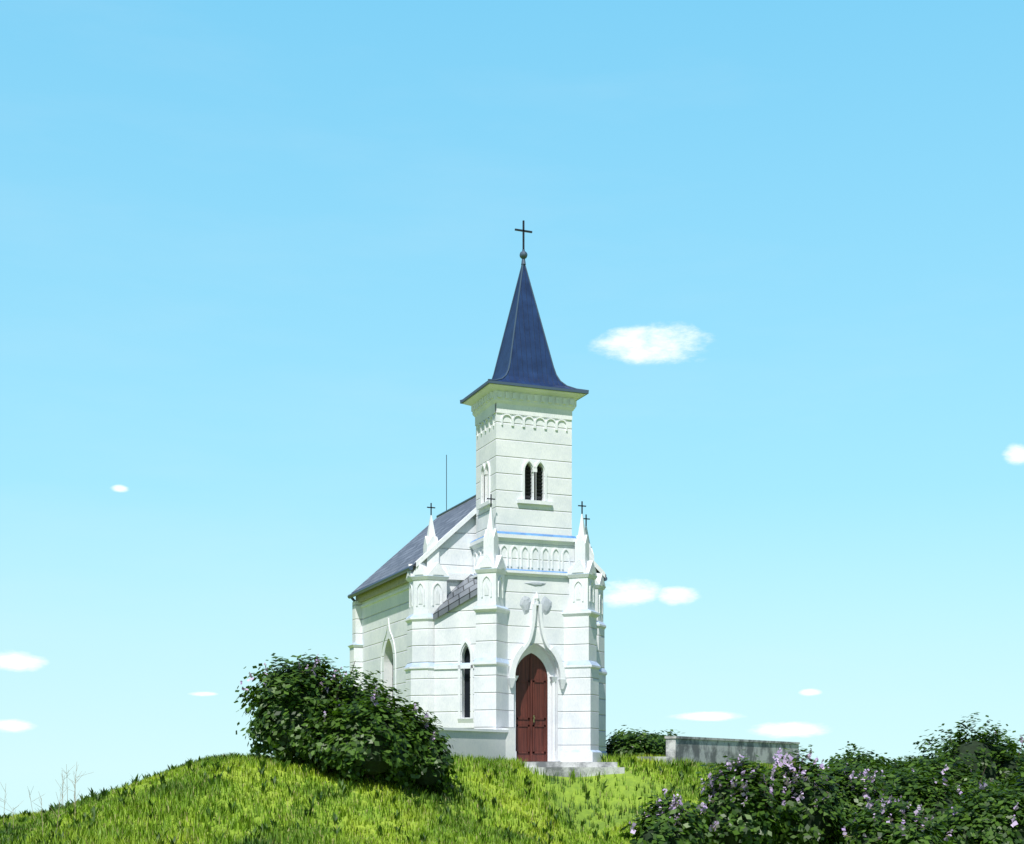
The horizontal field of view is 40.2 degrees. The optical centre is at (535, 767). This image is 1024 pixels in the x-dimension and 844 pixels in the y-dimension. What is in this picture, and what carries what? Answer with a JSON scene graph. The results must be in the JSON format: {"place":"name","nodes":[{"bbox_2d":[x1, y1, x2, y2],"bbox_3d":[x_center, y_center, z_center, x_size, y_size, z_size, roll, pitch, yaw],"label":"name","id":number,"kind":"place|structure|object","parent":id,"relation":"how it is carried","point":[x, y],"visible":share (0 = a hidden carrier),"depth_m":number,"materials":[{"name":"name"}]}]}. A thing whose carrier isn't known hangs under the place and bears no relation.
{"place":"outdoors","nodes":[
{"label":"outdoors","id":0,"kind":"place"},
{"bbox_2d":[0,752,824,843],"bbox_3d":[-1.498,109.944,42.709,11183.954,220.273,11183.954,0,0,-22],"label":"hill","id":1,"kind":"structure","parent":0,"point":[574,788],"depth_m":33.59,"materials":[{"name":"green plant"}]},
{"bbox_2d":[0,764,92,831],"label":"dry weed stalks","id":2,"kind":"object","parent":1,"relation":"on","point":[75,782],"visible":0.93,"depth_m":30.71,"materials":[{"name":"brown plant"}]},
{"bbox_2d":[234,649,396,767],"bbox_3d":[-5.022,-1.267,32.732,3.988,2.942,3.154,0,0,-22],"label":"lilac bush","id":3,"kind":"object","parent":1,"relation":"on","point":[288,701],"visible":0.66,"depth_m":31.84,"materials":[{"name":"green plant"}]},
{"bbox_2d":[300,684,452,790],"bbox_3d":[-3.547,-0.632,31.741,3.695,2.559,2.639,0,0,-22],"label":"lilac bush","id":4,"kind":"object","parent":1,"relation":"on","point":[373,740],"visible":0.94,"depth_m":31.13,"materials":[{"name":"green plant"}]},
{"bbox_2d":[0,752,818,843],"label":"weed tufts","id":5,"kind":"object","parent":1,"relation":"on","point":[188,763],"visible":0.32,"depth_m":30.59,"materials":[{"name":"green plant"}]},
{"bbox_2d":[403,715,462,796],"bbox_3d":[-2.731,-0.270,32.527,1.952,1.903,2.252,0,0,-22],"label":"lilac bush","id":6,"kind":"object","parent":1,"relation":"on","point":[433,779],"visible":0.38,"depth_m":32.05,"materials":[{"name":"green plant"}]},
{"bbox_2d":[438,728,514,759],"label":"low wall","id":7,"kind":"structure","parent":1,"relation":"on","point":[493,745],"depth_m":36.96,"materials":[{"name":"paint"}]},
{"bbox_2d":[438,727,508,731],"bbox_3d":[-2.838,-0.985,35.146,0.420,0.070,6.898,0,0,34],"label":"ledge","id":8,"kind":"object","parent":7,"relation":"on","point":[472,729],"visible":0.33,"depth_m":36.55,"materials":[{"name":"paint"}]},
{"bbox_2d":[348,383,606,761],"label":"decorative stone trim","id":9,"kind":"structure","parent":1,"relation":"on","point":[427,594],"depth_m":39.22,"materials":[{"name":"white stone"}]},
{"bbox_2d":[356,573,408,601],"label":"eave cornice","id":10,"kind":"structure","parent":9,"relation":"attached to","point":[396,582],"depth_m":43.01,"materials":[{"name":"paint"}]},
{"bbox_2d":[392,647,469,717],"bbox_3d":[-2.229,-2.610,40.968,6.329,2.760,2.595,0,0,27],"label":"window glass","id":11,"kind":"object","parent":9,"relation":"attached to","point":[467,687],"visible":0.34,"depth_m":39.37,"materials":[{"name":"black glass"}]},
{"bbox_2d":[433,573,476,619],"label":"annex roofs","id":12,"kind":"structure","parent":9,"relation":"on","point":[462,591],"depth_m":39.38,"materials":[{"name":"stone"}]},
{"bbox_2d":[347,495,606,601],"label":"gutter pipes","id":13,"kind":"object","parent":9,"relation":"on","point":[382,581],"visible":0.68,"depth_m":43.38,"materials":[{"name":"grey metal"}]},
{"bbox_2d":[352,497,605,592],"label":"roof","id":14,"kind":"structure","parent":9,"relation":"on","point":[406,555],"depth_m":43.60,"materials":[{"name":"tile"}]},
{"bbox_2d":[392,220,589,664],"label":"crosses","id":15,"kind":"object","parent":9,"relation":"on","point":[523,230],"visible":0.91,"depth_m":39.89,"materials":[{"name":"grey metal"}]},
{"bbox_2d":[460,249,588,403],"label":"spire trim","id":16,"kind":"structure","parent":9,"relation":"on","point":[523,254],"depth_m":39.42,"materials":[{"name":"metal"}]},
{"bbox_2d":[493,265,583,390],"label":"spire roof","id":17,"kind":"structure","parent":16,"relation":"on","point":[530,363],"depth_m":39.44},
{"bbox_2d":[525,465,542,500],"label":"belfry louvers","id":18,"kind":"object","parent":9,"relation":"attached to","point":[539,475],"visible":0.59,"depth_m":39.25,"materials":[{"name":"grey"}]},
{"bbox_2d":[520,581,551,614],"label":"wall ornaments","id":19,"kind":"object","parent":9,"relation":"attached to","point":[525,602],"visible":1,"depth_m":38.97,"materials":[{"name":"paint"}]},
{"bbox_2d":[524,757,672,776],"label":"door steps","id":20,"kind":"structure","parent":1,"relation":"on","point":[583,768],"depth_m":37.32,"materials":[{"name":"stone"}]},
{"bbox_2d":[606,725,666,759],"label":"shrub","id":21,"kind":"object","parent":1,"relation":"on","point":[633,742],"depth_m":42.45,"materials":[{"name":"green plant"}]},
{"bbox_2d":[647,729,676,746],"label":"shrub","id":22,"kind":"object","parent":1,"relation":"on","point":[663,737],"visible":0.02,"depth_m":45.42,"materials":[{"name":"green plant"}]},
{"bbox_2d":[616,788,723,843],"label":"lilac bush","id":23,"kind":"object","parent":1,"relation":"on","point":[665,821],"visible":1,"depth_m":27.40,"materials":[{"name":"green plant"}]},
{"bbox_2d":[666,738,798,764],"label":"concrete wall","id":24,"kind":"structure","parent":1,"relation":"on","point":[707,751],"depth_m":43.11,"materials":[{"name":"grey concrete"}]},
{"bbox_2d":[665,736,799,743],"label":"wall coping","id":25,"kind":"object","parent":24,"relation":"on","point":[706,738],"visible":0.9,"depth_m":43.33,"materials":[{"name":"grey concrete"}]},
{"bbox_2d":[695,754,797,843],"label":"lilac bush","id":26,"kind":"object","parent":1,"relation":"on","point":[741,797],"visible":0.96,"depth_m":28.64,"materials":[{"name":"green plant"}]},
{"bbox_2d":[761,743,851,843],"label":"lilac bush","id":27,"kind":"object","parent":1,"relation":"on","point":[813,804],"visible":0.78,"depth_m":29.79,"materials":[{"name":"green plant"}]},
{"bbox_2d":[819,756,896,781],"bbox_3d":[9.336,0.692,39.745,3.674,2.022,2.705,0,0,-22],"label":"hedge","id":28,"kind":"object","parent":1,"relation":"on","point":[863,766],"visible":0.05,"depth_m":39.69,"materials":[{"name":"green plant"}]},
{"bbox_2d":[821,757,897,843],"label":"lilac bush","id":29,"kind":"object","parent":1,"relation":"on","point":[858,789],"visible":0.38,"depth_m":30.86,"materials":[{"name":"green plant"}]},
{"bbox_2d":[823,741,896,772],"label":"hedge","id":30,"kind":"object","parent":1,"relation":"on","point":[850,754],"visible":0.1,"depth_m":44.25,"materials":[{"name":"green plant"}]},
{"bbox_2d":[885,756,910,765],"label":"hedge","id":31,"kind":"object","parent":1,"relation":"on","point":[898,760],"visible":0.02,"depth_m":46.52,"materials":[{"name":"green plant"}]},
{"bbox_2d":[840,784,963,843],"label":"hedge","id":32,"kind":"object","parent":1,"relation":"on","point":[889,822],"visible":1,"depth_m":28.31,"materials":[{"name":"green plant"}]},
{"bbox_2d":[882,751,936,773],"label":"hedge","id":33,"kind":"object","parent":1,"relation":"on","point":[904,765],"visible":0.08,"depth_m":42.90,"materials":[{"name":"green plant"}]},
{"bbox_2d":[870,764,983,835],"bbox_3d":[9.173,1.038,33.099,3.346,2.274,2.882,0,0,27],"label":"hedge","id":34,"kind":"object","parent":1,"relation":"on","point":[927,792],"visible":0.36,"depth_m":32.68,"materials":[{"name":"green plant"}]},
{"bbox_2d":[886,747,1007,801],"bbox_3d":[10.551,0.741,35.705,3.336,2.503,3.255,0,0,12],"label":"hedge","id":35,"kind":"object","parent":1,"relation":"on","point":[961,776],"visible":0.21,"depth_m":35.05,"materials":[{"name":"green plant"}]},
{"bbox_2d":[906,712,1023,789],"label":"hedge","id":36,"kind":"object","parent":1,"relation":"on","point":[997,760],"visible":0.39,"depth_m":37.48,"materials":[{"name":"green plant"}]},
{"bbox_2d":[925,779,1023,843],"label":"hedge","id":37,"kind":"object","parent":1,"relation":"on","point":[991,818],"visible":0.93,"depth_m":29.96,"materials":[{"name":"green plant"}]},
{"bbox_2d":[984,763,1023,797],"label":"hedge","id":38,"kind":"object","parent":1,"relation":"on","point":[1019,778],"visible":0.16,"depth_m":33.80,"materials":[{"name":"green plant"}]},
{"bbox_2d":[991,727,1023,764],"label":"hedge","id":39,"kind":"object","parent":1,"relation":"on","point":[1021,741],"visible":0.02,"depth_m":40.47,"materials":[{"name":"green plant"}]},
{"bbox_2d":[350,404,605,761],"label":"church walls","id":40,"kind":"structure","parent":0,"point":[506,450],"depth_m":39.26,"materials":[{"name":"white paint"}]},
{"bbox_2d":[348,568,606,752],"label":"string course moldings","id":41,"kind":"structure","parent":40,"relation":"attached to","point":[506,661],"depth_m":39.24,"materials":[{"name":"white stone"}]},
{"bbox_2d":[470,531,576,576],"bbox_3d":[-0.356,-5.990,39.881,2.760,1.080,2.100,0,0,-22],"label":"ledge flashing","id":42,"kind":"object","parent":40,"relation":"attached to","point":[532,534],"visible":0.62,"depth_m":39.01,"materials":[{"name":"metal"}]},
{"bbox_2d":[515,653,547,761],"bbox_3d":[-0.137,-1.695,39.338,1.400,3.450,0.030,0,0,-22],"label":"door","id":43,"kind":"structure","parent":40,"relation":"in","point":[531,701],"depth_m":39.35,"materials":[{"name":"brown wood"}]},
{"bbox_2d":[0,0,1023,815],"label":"sky","id":44,"kind":"structure","parent":0,"point":[260,260],"materials":[{"name":"blue"}]}
]}

